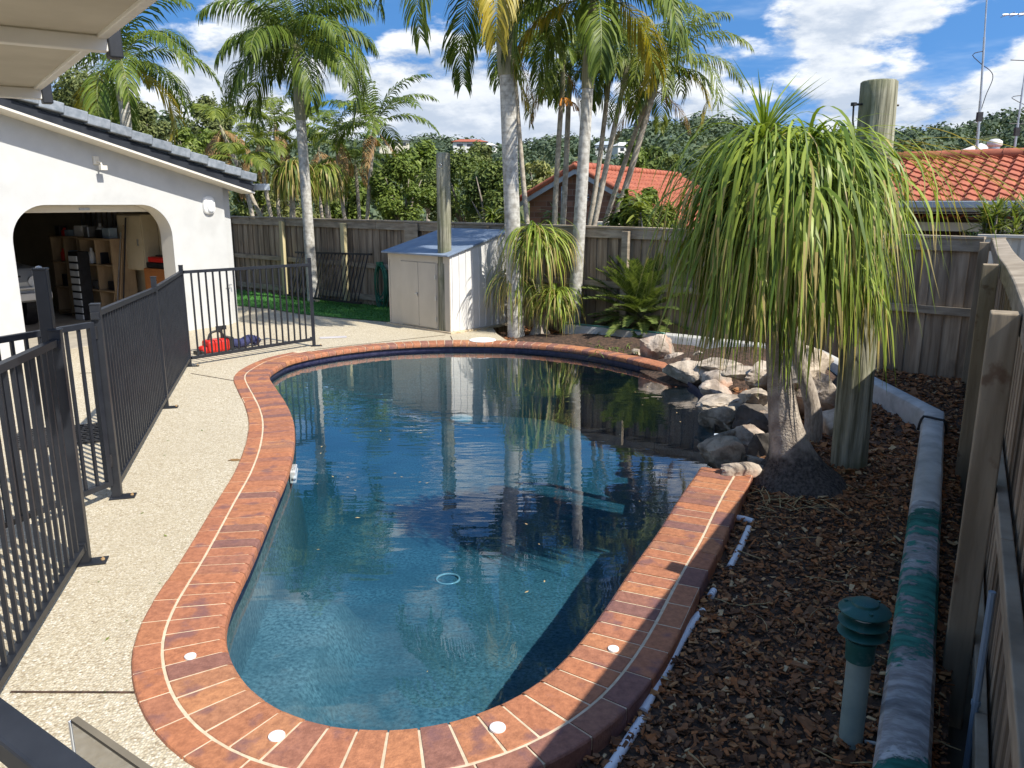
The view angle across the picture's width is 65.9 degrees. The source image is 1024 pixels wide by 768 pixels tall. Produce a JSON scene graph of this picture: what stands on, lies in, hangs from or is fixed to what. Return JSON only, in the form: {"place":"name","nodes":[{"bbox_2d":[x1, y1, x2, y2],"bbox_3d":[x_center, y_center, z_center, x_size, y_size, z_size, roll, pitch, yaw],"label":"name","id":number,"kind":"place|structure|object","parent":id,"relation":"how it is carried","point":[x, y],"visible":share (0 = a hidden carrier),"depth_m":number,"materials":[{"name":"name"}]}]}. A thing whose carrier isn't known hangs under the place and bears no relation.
{"place":"outdoors","nodes":[
{"label":"outdoors","id":0,"kind":"place"},
{"bbox_2d":[0,303,506,767],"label":"pool deck","id":1,"kind":"structure","parent":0,"point":[180,472],"depth_m":5.20,"materials":[{"name":"concrete"}]},
{"bbox_2d":[0,697,94,767],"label":"stair railing","id":2,"kind":"object","parent":1,"relation":"on","point":[26,742],"depth_m":1.15,"materials":[{"name":"metal"}]},
{"bbox_2d":[68,716,152,767],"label":"glass panel","id":3,"kind":"object","parent":2,"relation":"attached to","point":[93,746],"visible":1,"depth_m":1.21,"materials":[{"name":"glass"}]},
{"bbox_2d":[17,423,99,449],"bbox_3d":[-4.023,0.465,7.296,1.026,0.021,0.646,-5,14,-21],"label":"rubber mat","id":4,"kind":"object","parent":1,"relation":"on","point":[84,433],"visible":0.15,"depth_m":7.26,"materials":[{"name":"black rubber"}]},
{"bbox_2d":[0,98,269,359],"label":"garage","id":5,"kind":"structure","parent":1,"relation":"on","point":[52,176],"depth_m":12.03,"materials":[{"name":"paint"}]},
{"bbox_2d":[16,262,52,324],"bbox_3d":[-9.956,-1.897,13.667,3.807,1.778,1.790,8,15,30],"label":"parked car","id":6,"kind":"object","parent":5,"relation":"on","point":[27,293],"visible":0.29,"depth_m":13.34,"materials":[{"name":"silver metal"}]},
{"bbox_2d":[48,235,83,315],"bbox_3d":[-8.234,-2.054,14.979,0.908,1.495,0.440,8,15,30],"label":"storage shelf","id":7,"kind":"object","parent":5,"relation":"on","point":[65,298],"visible":0.31,"depth_m":14.99,"materials":[{"name":"wood"}]},
{"bbox_2d":[0,0,156,103],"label":"shade awning","id":8,"kind":"object","parent":5,"relation":"attached to","point":[44,44],"visible":1,"depth_m":3.98,"materials":[{"name":"fabric"}]},
{"bbox_2d":[68,251,93,320],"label":"drawer tower","id":9,"kind":"structure","parent":5,"relation":"on","point":[80,275],"depth_m":14.29,"materials":[{"name":"black plastic"}]},
{"bbox_2d":[24,205,147,212],"bbox_3d":[-6.449,-2.638,11.843,0.100,0.120,2.469,8,15,30],"label":"roller door","id":10,"kind":"structure","parent":5,"relation":"in","point":[42,208],"depth_m":11.82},
{"bbox_2d":[80,212,117,227],"bbox_3d":[-7.742,-3.104,14.767,1.272,0.524,0.080,8,15,30],"label":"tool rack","id":11,"kind":"object","parent":5,"relation":"attached to","point":[98,217],"visible":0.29,"depth_m":14.71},
{"bbox_2d":[77,237,137,306],"bbox_3d":[-7.394,-1.931,14.482,0.996,1.478,0.440,8,15,30],"label":"storage shelf","id":12,"kind":"object","parent":5,"relation":"on","point":[103,275],"visible":0.41,"depth_m":14.33,"materials":[{"name":"wood"}]},
{"bbox_2d":[116,214,159,269],"bbox_3d":[-6.725,-2.554,14.197,0.700,0.974,0.340,8,15,30],"label":"wall cabinet","id":13,"kind":"object","parent":5,"relation":"attached to","point":[142,243],"depth_m":14.01,"materials":[{"name":"wood"}]},
{"bbox_2d":[116,215,144,268],"bbox_3d":[-6.803,-2.525,14.071,0.670,0.934,0.039,8,15,30],"label":"cabinet door","id":14,"kind":"structure","parent":13,"relation":"in","point":[134,241],"depth_m":14.03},
{"bbox_2d":[144,268,164,289],"bbox_3d":[-6.100,-1.566,13.997,0.620,0.981,0.420,8,15,30],"label":"work bench","id":15,"kind":"object","parent":5,"relation":"on","point":[158,273],"visible":0.11,"depth_m":13.75,"materials":[{"name":"orange wood"}]},
{"bbox_2d":[0,258,321,690],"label":"pool fence","id":16,"kind":"object","parent":1,"relation":"on","point":[140,356],"visible":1,"depth_m":5.02,"materials":[{"name":"black metal"}]},
{"bbox_2d":[193,325,260,354],"bbox_3d":[-4.133,-0.679,11.511,0.220,0.370,1.053,11,17,39],"label":"leaf blower","id":17,"kind":"object","parent":1,"relation":"on","point":[221,342],"visible":0.76,"depth_m":11.38,"materials":[{"name":"red plastic"}]},
{"bbox_2d":[10,307,452,692],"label":"deck joints","id":18,"kind":"object","parent":1,"relation":"on","point":[129,691],"visible":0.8,"depth_m":3.47,"materials":[{"name":"concrete"}]},
{"bbox_2d":[436,152,450,330],"bbox_3d":[-1.107,-2.264,12.867,0.244,2.892,0.230,-8,15,-32],"label":"log post","id":19,"kind":"object","parent":1,"relation":"on","point":[443,184],"visible":0.85,"depth_m":12.69,"materials":[{"name":"wood"}]},
{"bbox_2d":[381,228,507,333],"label":"garden shed","id":20,"kind":"structure","parent":1,"relation":"on","point":[413,275],"depth_m":13.32,"materials":[{"name":"metal"}]},
{"bbox_2d":[401,261,419,325],"bbox_3d":[-1.755,-1.553,13.504,0.451,1.080,0.050,12,17,42],"label":"door","id":21,"kind":"structure","parent":20,"relation":"in","point":[409,269],"depth_m":13.50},
{"bbox_2d":[418,262,436,328],"bbox_3d":[-1.414,-1.484,13.205,0.452,1.080,0.029,12,17,42],"label":"door","id":22,"kind":"structure","parent":20,"relation":"in","point":[426,271],"depth_m":13.19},
{"bbox_2d":[236,290,389,321],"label":"lawn","id":23,"kind":"structure","parent":0,"point":[333,307],"depth_m":16.13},
{"bbox_2d":[195,0,378,301],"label":"palm tree","id":24,"kind":"object","parent":23,"relation":"on","point":[268,29],"visible":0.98,"depth_m":15.57,"materials":[{"name":"green plant"}]},
{"bbox_2d":[227,347,713,731],"bbox_3d":[-0.444,1.027,7.799,5.632,1.205,9.478,0,13,0],"label":"pool basin","id":25,"kind":"object","parent":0,"point":[365,621],"visible":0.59,"depth_m":7.29,"materials":[{"name":"tile"}]},
{"bbox_2d":[131,340,752,767],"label":"pool coping","id":26,"kind":"object","parent":25,"relation":"on","point":[207,706],"visible":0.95,"depth_m":3.76,"materials":[{"name":"brick"}]},
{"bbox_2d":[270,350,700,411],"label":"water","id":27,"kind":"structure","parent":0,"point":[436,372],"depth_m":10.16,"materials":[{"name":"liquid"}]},
{"bbox_2d":[51,0,1023,434],"label":"sky","id":28,"kind":"structure","parent":0,"point":[929,46],"materials":[{"name":"blue"}]},
{"bbox_2d":[226,133,1003,222],"bbox_3d":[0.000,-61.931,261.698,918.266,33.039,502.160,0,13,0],"label":"hills","id":29,"kind":"structure","parent":0,"point":[706,145],"depth_m":133.42,"materials":[{"name":"green plant"}]},
{"bbox_2d":[151,107,1023,224],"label":"forest","id":30,"kind":"object","parent":29,"relation":"on","point":[990,125],"visible":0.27,"depth_m":136.43,"materials":[{"name":"plant"}]},
{"bbox_2d":[497,326,965,767],"bbox_3d":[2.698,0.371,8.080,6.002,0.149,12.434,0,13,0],"label":"bark mulch","id":31,"kind":"object","parent":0,"point":[713,746],"visible":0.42,"depth_m":4.20,"materials":[{"name":"wood"}]},
{"bbox_2d":[478,218,585,334],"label":"ponytail palm","id":32,"kind":"object","parent":31,"relation":"on","point":[536,242],"visible":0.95,"depth_m":12.60,"materials":[{"name":"green plant"}]},
{"bbox_2d":[230,216,989,378],"bbox_3d":[-1.058,-2.056,14.979,17.382,2.100,0.235,10,16,37],"label":"timber fence","id":33,"kind":"object","parent":31,"relation":"on","point":[937,347],"visible":0.37,"depth_m":12.85,"materials":[{"name":"grey wood"}]},
{"bbox_2d":[287,251,371,303],"bbox_3d":[-3.956,-2.317,16.855,2.496,1.010,0.380,10,16,37],"label":"loose fence panel","id":34,"kind":"object","parent":33,"relation":"attached to","point":[332,299],"visible":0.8,"depth_m":16.69,"materials":[{"name":"black metal"}]},
{"bbox_2d":[374,262,388,306],"bbox_3d":[-2.678,-1.996,16.140,0.442,0.997,0.126,10,16,37],"label":"garden hose","id":35,"kind":"object","parent":33,"relation":"hanging from","point":[385,280],"visible":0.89,"depth_m":16.10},
{"bbox_2d":[580,253,690,336],"bbox_3d":[2.139,-1.424,12.804,2.137,1.502,2.226,0,13,0],"label":"cycad","id":36,"kind":"object","parent":31,"relation":"on","point":[630,284],"visible":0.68,"depth_m":12.38,"materials":[{"name":"green plant"}]},
{"bbox_2d":[502,333,836,390],"bbox_3d":[2.236,-0.579,11.547,2.593,0.378,6.016,-10,16,-38],"label":"soil mound","id":37,"kind":"object","parent":31,"relation":"on","point":[604,342],"visible":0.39,"depth_m":11.65,"materials":[{"name":"soil"}]},
{"bbox_2d":[373,0,623,337],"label":"palm tree","id":38,"kind":"object","parent":37,"relation":"on","point":[506,12],"visible":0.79,"depth_m":12.29,"materials":[{"name":"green plant"}]},
{"bbox_2d":[496,0,690,322],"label":"palm tree","id":39,"kind":"object","parent":37,"relation":"on","point":[587,17],"visible":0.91,"depth_m":12.33,"materials":[{"name":"green plant"}]},
{"bbox_2d":[639,334,673,359],"bbox_3d":[2.021,-0.501,11.007,0.500,0.412,0.317,0,13,0],"label":"boulder","id":40,"kind":"object","parent":37,"relation":"on","point":[650,347],"visible":0.88,"depth_m":10.91,"materials":[{"name":"stone"}]},
{"bbox_2d":[698,357,742,370],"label":"boulder","id":41,"kind":"object","parent":37,"relation":"on","point":[708,366],"visible":0.46,"depth_m":9.53,"materials":[{"name":"stone"}]},
{"bbox_2d":[604,515,753,767],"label":"pvc pipe","id":42,"kind":"object","parent":31,"relation":"on","point":[615,759],"visible":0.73,"depth_m":3.76,"materials":[{"name":"plastic"}]},
{"bbox_2d":[662,360,711,383],"bbox_3d":[2.262,-0.132,9.778,0.811,0.322,0.414,3,13,14],"label":"boulder","id":43,"kind":"object","parent":31,"relation":"on","point":[683,371],"visible":0.63,"depth_m":9.71,"materials":[{"name":"stone"}]},
{"bbox_2d":[699,379,731,395],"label":"boulder","id":44,"kind":"object","parent":31,"relation":"on","point":[707,387],"visible":0.7,"depth_m":9.01,"materials":[{"name":"stone"}]},
{"bbox_2d":[700,370,732,387],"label":"boulder","id":45,"kind":"object","parent":31,"relation":"on","point":[727,382],"visible":0.55,"depth_m":9.20,"materials":[{"name":"stone"}]},
{"bbox_2d":[698,406,737,433],"bbox_3d":[2.122,0.360,7.912,0.484,0.313,0.275,0,13,0],"label":"boulder","id":46,"kind":"object","parent":31,"relation":"on","point":[711,420],"visible":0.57,"depth_m":7.83,"materials":[{"name":"grey stone"}]},
{"bbox_2d":[697,436,746,468],"bbox_3d":[1.774,0.599,6.599,0.406,0.346,0.262,0,13,0],"label":"boulder","id":47,"kind":"object","parent":31,"relation":"on","point":[716,451],"visible":0.73,"depth_m":6.53,"materials":[{"name":"grey stone"}]},
{"bbox_2d":[696,393,767,410],"bbox_3d":[2.279,0.226,8.076,0.720,0.224,0.587,10,16,36],"label":"boulder","id":48,"kind":"object","parent":31,"relation":"on","point":[705,402],"visible":0.42,"depth_m":8.00,"materials":[{"name":"stone"}]},
{"bbox_2d":[721,462,762,477],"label":"boulder","id":49,"kind":"object","parent":31,"relation":"on","point":[754,470],"visible":0.78,"depth_m":6.20,"materials":[{"name":"stone"}]},
{"bbox_2d":[734,424,763,445],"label":"boulder","id":50,"kind":"object","parent":31,"relation":"on","point":[745,434],"visible":0.52,"depth_m":7.32,"materials":[{"name":"stone"}]},
{"bbox_2d":[732,402,768,432],"bbox_3d":[2.412,0.377,7.810,0.396,0.493,0.381,7,15,28],"label":"boulder","id":51,"kind":"object","parent":31,"relation":"on","point":[746,413],"visible":0.51,"depth_m":7.70,"materials":[{"name":"stone"}]},
{"bbox_2d":[737,387,766,404],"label":"boulder","id":52,"kind":"object","parent":51,"relation":"on","point":[756,395],"visible":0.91,"depth_m":7.72,"materials":[{"name":"stone"}]},
{"bbox_2d":[563,322,944,767],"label":"retaining wall","id":53,"kind":"structure","parent":31,"relation":"on","point":[905,730],"depth_m":4.00,"materials":[{"name":"teal paint"}]},
{"bbox_2d":[746,433,768,457],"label":"boulder","id":54,"kind":"object","parent":31,"relation":"on","point":[758,444],"visible":0.5,"depth_m":6.89,"materials":[{"name":"stone"}]},
{"bbox_2d":[795,371,835,416],"bbox_3d":[3.143,0.123,8.001,0.456,0.576,0.484,-11,17,-40],"label":"boulder","id":55,"kind":"object","parent":31,"relation":"on","point":[827,399],"visible":0.33,"depth_m":7.82,"materials":[{"name":"stone"}]},
{"bbox_2d":[790,345,833,389],"bbox_3d":[2.980,-0.181,8.114,0.558,0.477,0.505,-7,15,-28],"label":"boulder","id":56,"kind":"object","parent":55,"relation":"on","point":[815,369],"visible":0.23,"depth_m":7.90,"materials":[{"name":"stone"}]},
{"bbox_2d":[687,465,960,767],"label":"twigs","id":57,"kind":"object","parent":31,"relation":"on","point":[823,608],"visible":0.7,"depth_m":4.35,"materials":[{"name":"wood"}]},
{"bbox_2d":[632,57,1023,500],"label":"ponytail palm","id":58,"kind":"object","parent":31,"relation":"on","point":[782,226],"visible":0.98,"depth_m":5.47,"materials":[{"name":"green plant"}]},
{"bbox_2d":[837,596,891,749],"bbox_3d":[1.401,1.179,3.201,0.198,0.668,0.198,0,13,0],"label":"bollard light","id":59,"kind":"object","parent":31,"relation":"on","point":[863,626],"visible":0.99,"depth_m":3.14,"materials":[{"name":"green plastic"}]},
{"bbox_2d":[830,78,898,470],"bbox_3d":[2.792,-0.795,6.360,0.427,3.102,0.298,0,13,0],"label":"log post","id":60,"kind":"object","parent":31,"relation":"on","point":[852,421],"visible":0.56,"depth_m":6.40,"materials":[{"name":"grey wood"}]},
{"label":"boulder","id":61,"kind":"object","parent":31,"relation":"on","visible":0},
{"bbox_2d":[745,360,766,390],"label":"boulder","id":62,"kind":"object","parent":61,"relation":"on","point":[751,379],"visible":0.41,"depth_m":8.32,"materials":[{"name":"stone"}]},
{"bbox_2d":[720,365,752,380],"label":"boulder","id":63,"kind":"object","parent":62,"relation":"on","point":[739,375],"visible":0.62,"depth_m":8.49,"materials":[{"name":"stone"}]},
{"bbox_2d":[947,406,971,767],"bbox_3d":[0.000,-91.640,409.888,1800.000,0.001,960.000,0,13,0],"label":"ground","id":64,"kind":"structure","parent":0,"point":[957,738],"depth_m":3.74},
{"bbox_2d":[51,62,154,124],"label":"tree","id":65,"kind":"object","parent":64,"relation":"on","point":[68,81],"visible":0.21,"depth_m":40.86,"materials":[{"name":"green plant"}]},
{"bbox_2d":[91,100,172,140],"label":"tree","id":66,"kind":"object","parent":64,"relation":"on","point":[160,131],"visible":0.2,"depth_m":38.27,"materials":[{"name":"green plant"}]},
{"bbox_2d":[70,0,222,144],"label":"palm tree","id":67,"kind":"object","parent":64,"relation":"on","point":[123,95],"visible":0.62,"depth_m":16.29,"materials":[{"name":"green plant"}]},
{"bbox_2d":[173,127,215,154],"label":"tree","id":68,"kind":"object","parent":64,"relation":"on","point":[189,135],"visible":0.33,"depth_m":52.56,"materials":[{"name":"green plant"}]},
{"bbox_2d":[186,94,237,160],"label":"tree","id":69,"kind":"object","parent":64,"relation":"on","point":[212,126],"visible":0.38,"depth_m":58.26,"materials":[{"name":"green plant"}]},
{"bbox_2d":[183,82,270,215],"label":"palm tree","id":70,"kind":"object","parent":64,"relation":"on","point":[213,113],"visible":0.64,"depth_m":24.82,"materials":[{"name":"green plant"}]},
{"bbox_2d":[208,135,281,215],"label":"palm tree","id":71,"kind":"object","parent":64,"relation":"on","point":[232,148],"visible":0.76,"depth_m":22.96,"materials":[{"name":"green plant"}]},
{"bbox_2d":[206,116,295,218],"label":"palm tree","id":72,"kind":"object","parent":64,"relation":"on","point":[248,127],"visible":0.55,"depth_m":26.62,"materials":[{"name":"green plant"}]},
{"bbox_2d":[230,168,276,218],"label":"tree","id":73,"kind":"object","parent":64,"relation":"on","point":[242,209],"visible":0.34,"depth_m":28.95,"materials":[{"name":"green plant"}]},
{"bbox_2d":[220,82,320,216],"bbox_3d":[-8.465,-7.597,29.013,3.838,6.632,3.643,4,14,17],"label":"palm tree","id":74,"kind":"object","parent":64,"relation":"on","point":[273,104],"visible":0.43,"depth_m":28.34,"materials":[{"name":"green plant"}]},
{"bbox_2d":[262,158,322,216],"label":"ponytail palm","id":75,"kind":"object","parent":64,"relation":"on","point":[285,178],"visible":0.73,"depth_m":23.86,"materials":[{"name":"plant"}]},
{"bbox_2d":[268,153,324,229],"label":"tree","id":76,"kind":"object","parent":64,"relation":"on","point":[285,211],"visible":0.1,"depth_m":40.59,"materials":[{"name":"green plant"}]},
{"bbox_2d":[280,122,348,217],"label":"palm tree","id":77,"kind":"object","parent":64,"relation":"on","point":[317,158],"visible":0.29,"depth_m":31.71,"materials":[{"name":"green plant"}]},
{"bbox_2d":[298,162,353,218],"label":"ponytail palm","id":78,"kind":"object","parent":64,"relation":"on","point":[332,185],"visible":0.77,"depth_m":24.80,"materials":[{"name":"plant"}]},
{"bbox_2d":[280,99,390,218],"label":"palm tree","id":79,"kind":"object","parent":64,"relation":"on","point":[324,118],"visible":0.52,"depth_m":27.58,"materials":[{"name":"green plant"}]},
{"bbox_2d":[318,174,369,218],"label":"tree","id":80,"kind":"object","parent":64,"relation":"on","point":[350,203],"visible":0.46,"depth_m":32.81,"materials":[{"name":"green plant"}]},
{"bbox_2d":[317,137,387,218],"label":"palm tree","id":81,"kind":"object","parent":64,"relation":"on","point":[356,153],"visible":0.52,"depth_m":29.92,"materials":[{"name":"green plant"}]},
{"bbox_2d":[309,73,440,219],"bbox_3d":[-4.450,-6.765,25.845,4.063,6.428,4.429,6,14,23],"label":"palm tree","id":82,"kind":"object","parent":64,"relation":"on","point":[372,142],"visible":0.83,"depth_m":25.60,"materials":[{"name":"green plant"}]},
{"bbox_2d":[369,151,436,220],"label":"tree","id":83,"kind":"object","parent":64,"relation":"on","point":[386,191],"visible":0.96,"depth_m":25.82,"materials":[{"name":"green plant"}]},
{"bbox_2d":[401,139,460,220],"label":"tree","id":84,"kind":"object","parent":64,"relation":"on","point":[421,155],"visible":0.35,"depth_m":36.16,"materials":[{"name":"green plant"}]},
{"bbox_2d":[414,146,490,221],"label":"tree","id":85,"kind":"object","parent":64,"relation":"on","point":[468,165],"visible":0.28,"depth_m":27.91,"materials":[{"name":"green plant"}]},
{"bbox_2d":[468,140,492,165],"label":"tree","id":86,"kind":"object","parent":64,"relation":"on","point":[487,152],"visible":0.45,"depth_m":52.06,"materials":[{"name":"green plant"}]},
{"bbox_2d":[462,157,521,222],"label":"tree","id":87,"kind":"object","parent":64,"relation":"on","point":[491,175],"visible":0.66,"depth_m":23.98,"materials":[{"name":"green plant"}]},
{"bbox_2d":[472,205,524,223],"bbox_3d":[-0.254,-2.738,17.159,1.352,2.260,1.160,0,13,0],"label":"shrub","id":88,"kind":"object","parent":64,"relation":"on","point":[493,216],"visible":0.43,"depth_m":16.81,"materials":[{"name":"green plant"}]},
{"bbox_2d":[440,6,577,223],"bbox_3d":[0.135,-4.305,15.524,2.352,6.065,2.329,-9,16,-35],"label":"palm tree","id":89,"kind":"object","parent":64,"relation":"on","point":[493,76],"visible":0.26,"depth_m":15.26,"materials":[{"name":"green plant"}]},
{"bbox_2d":[519,160,554,202],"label":"tree","id":90,"kind":"object","parent":64,"relation":"on","point":[541,171],"visible":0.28,"depth_m":46.01,"materials":[{"name":"green plant"}]},
{"bbox_2d":[494,30,631,224],"bbox_3d":[1.239,-4.649,17.219,2.784,5.966,2.440,6,14,25],"label":"palm tree","id":91,"kind":"object","parent":64,"relation":"on","point":[555,95],"visible":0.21,"depth_m":16.81,"materials":[{"name":"green plant"}]},
{"bbox_2d":[497,13,636,224],"bbox_3d":[1.081,-4.367,16.084,2.748,5.912,2.790,0,13,0],"label":"palm tree","id":92,"kind":"object","parent":64,"relation":"on","point":[552,79],"visible":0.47,"depth_m":15.88,"materials":[{"name":"green plant"}]},
{"bbox_2d":[544,32,671,225],"bbox_3d":[2.027,-4.502,16.823,2.437,5.873,2.547,10,17,38],"label":"palm tree","id":93,"kind":"object","parent":64,"relation":"on","point":[600,154],"visible":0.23,"depth_m":16.37,"materials":[{"name":"green plant"}]},
{"bbox_2d":[519,161,700,228],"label":"brick house","id":94,"kind":"structure","parent":64,"relation":"on","point":[540,197],"depth_m":24.65,"materials":[{"name":"ceramic"}]},
{"bbox_2d":[601,188,647,226],"bbox_3d":[2.129,-2.266,14.463,1.082,2.548,1.127,0,13,0],"label":"shrub","id":95,"kind":"object","parent":64,"relation":"on","point":[617,221],"visible":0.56,"depth_m":14.01,"materials":[{"name":"green plant"}]},
{"bbox_2d":[619,139,648,168],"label":"tree","id":96,"kind":"object","parent":64,"relation":"on","point":[641,158],"visible":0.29,"depth_m":57.12,"materials":[{"name":"green plant"}]},
{"bbox_2d":[562,0,705,225],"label":"palm tree","id":97,"kind":"object","parent":64,"relation":"on","point":[630,50],"visible":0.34,"depth_m":15.55,"materials":[{"name":"green plant"}]},
{"bbox_2d":[574,22,720,225],"bbox_3d":[2.714,-4.391,16.441,2.890,5.830,2.596,-3,13,-14],"label":"palm tree","id":98,"kind":"object","parent":64,"relation":"on","point":[642,105],"visible":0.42,"depth_m":16.19,"materials":[{"name":"green plant"}]},
{"bbox_2d":[616,190,681,227],"bbox_3d":[2.377,-2.121,13.855,1.564,2.538,1.078,-10,17,-38],"label":"shrub","id":99,"kind":"object","parent":64,"relation":"on","point":[639,205],"visible":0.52,"depth_m":13.50,"materials":[{"name":"green plant"}]},
{"bbox_2d":[641,146,667,169],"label":"tree","id":100,"kind":"object","parent":64,"relation":"on","point":[654,158],"visible":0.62,"depth_m":66.72,"materials":[{"name":"green plant"}]},
{"bbox_2d":[575,7,753,212],"bbox_3d":[2.968,-4.455,16.181,3.521,6.094,3.119,10,16,38],"label":"palm tree","id":101,"kind":"object","parent":64,"relation":"on","point":[652,105],"visible":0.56,"depth_m":15.66,"materials":[{"name":"green plant"}]},
{"bbox_2d":[852,139,1023,235],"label":"tiled house","id":102,"kind":"structure","parent":64,"relation":"on","point":[1010,161],"depth_m":14.90,"materials":[{"name":"tile"}]},
{"bbox_2d":[972,0,992,148],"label":"antenna mast","id":103,"kind":"object","parent":102,"relation":"on","point":[979,116],"visible":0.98,"depth_m":16.05,"materials":[{"name":"grey metal"}]},
{"bbox_2d":[942,237,1023,767],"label":"paling fence","id":104,"kind":"object","parent":64,"relation":"on","point":[989,470],"visible":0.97,"depth_m":3.53,"materials":[{"name":"wood"}]},
{"bbox_2d":[962,590,995,767],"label":"conduit pipe","id":105,"kind":"object","parent":104,"relation":"attached to","point":[982,658],"visible":1,"depth_m":3.15,"materials":[{"name":"plastic"}]},
{"bbox_2d":[957,194,1023,235],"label":"shrub","id":106,"kind":"object","parent":64,"relation":"on","point":[999,207],"visible":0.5,"depth_m":11.27,"materials":[{"name":"green plant"}]},
{"bbox_2d":[976,192,1023,234],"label":"shrub","id":107,"kind":"object","parent":64,"relation":"on","point":[1015,227],"visible":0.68,"depth_m":11.08,"materials":[{"name":"green plant"}]},
{"bbox_2d":[978,234,1023,263],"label":"steel fence","id":108,"kind":"object","parent":64,"relation":"on","point":[1016,243],"visible":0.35,"depth_m":10.30,"materials":[{"name":"metal"}]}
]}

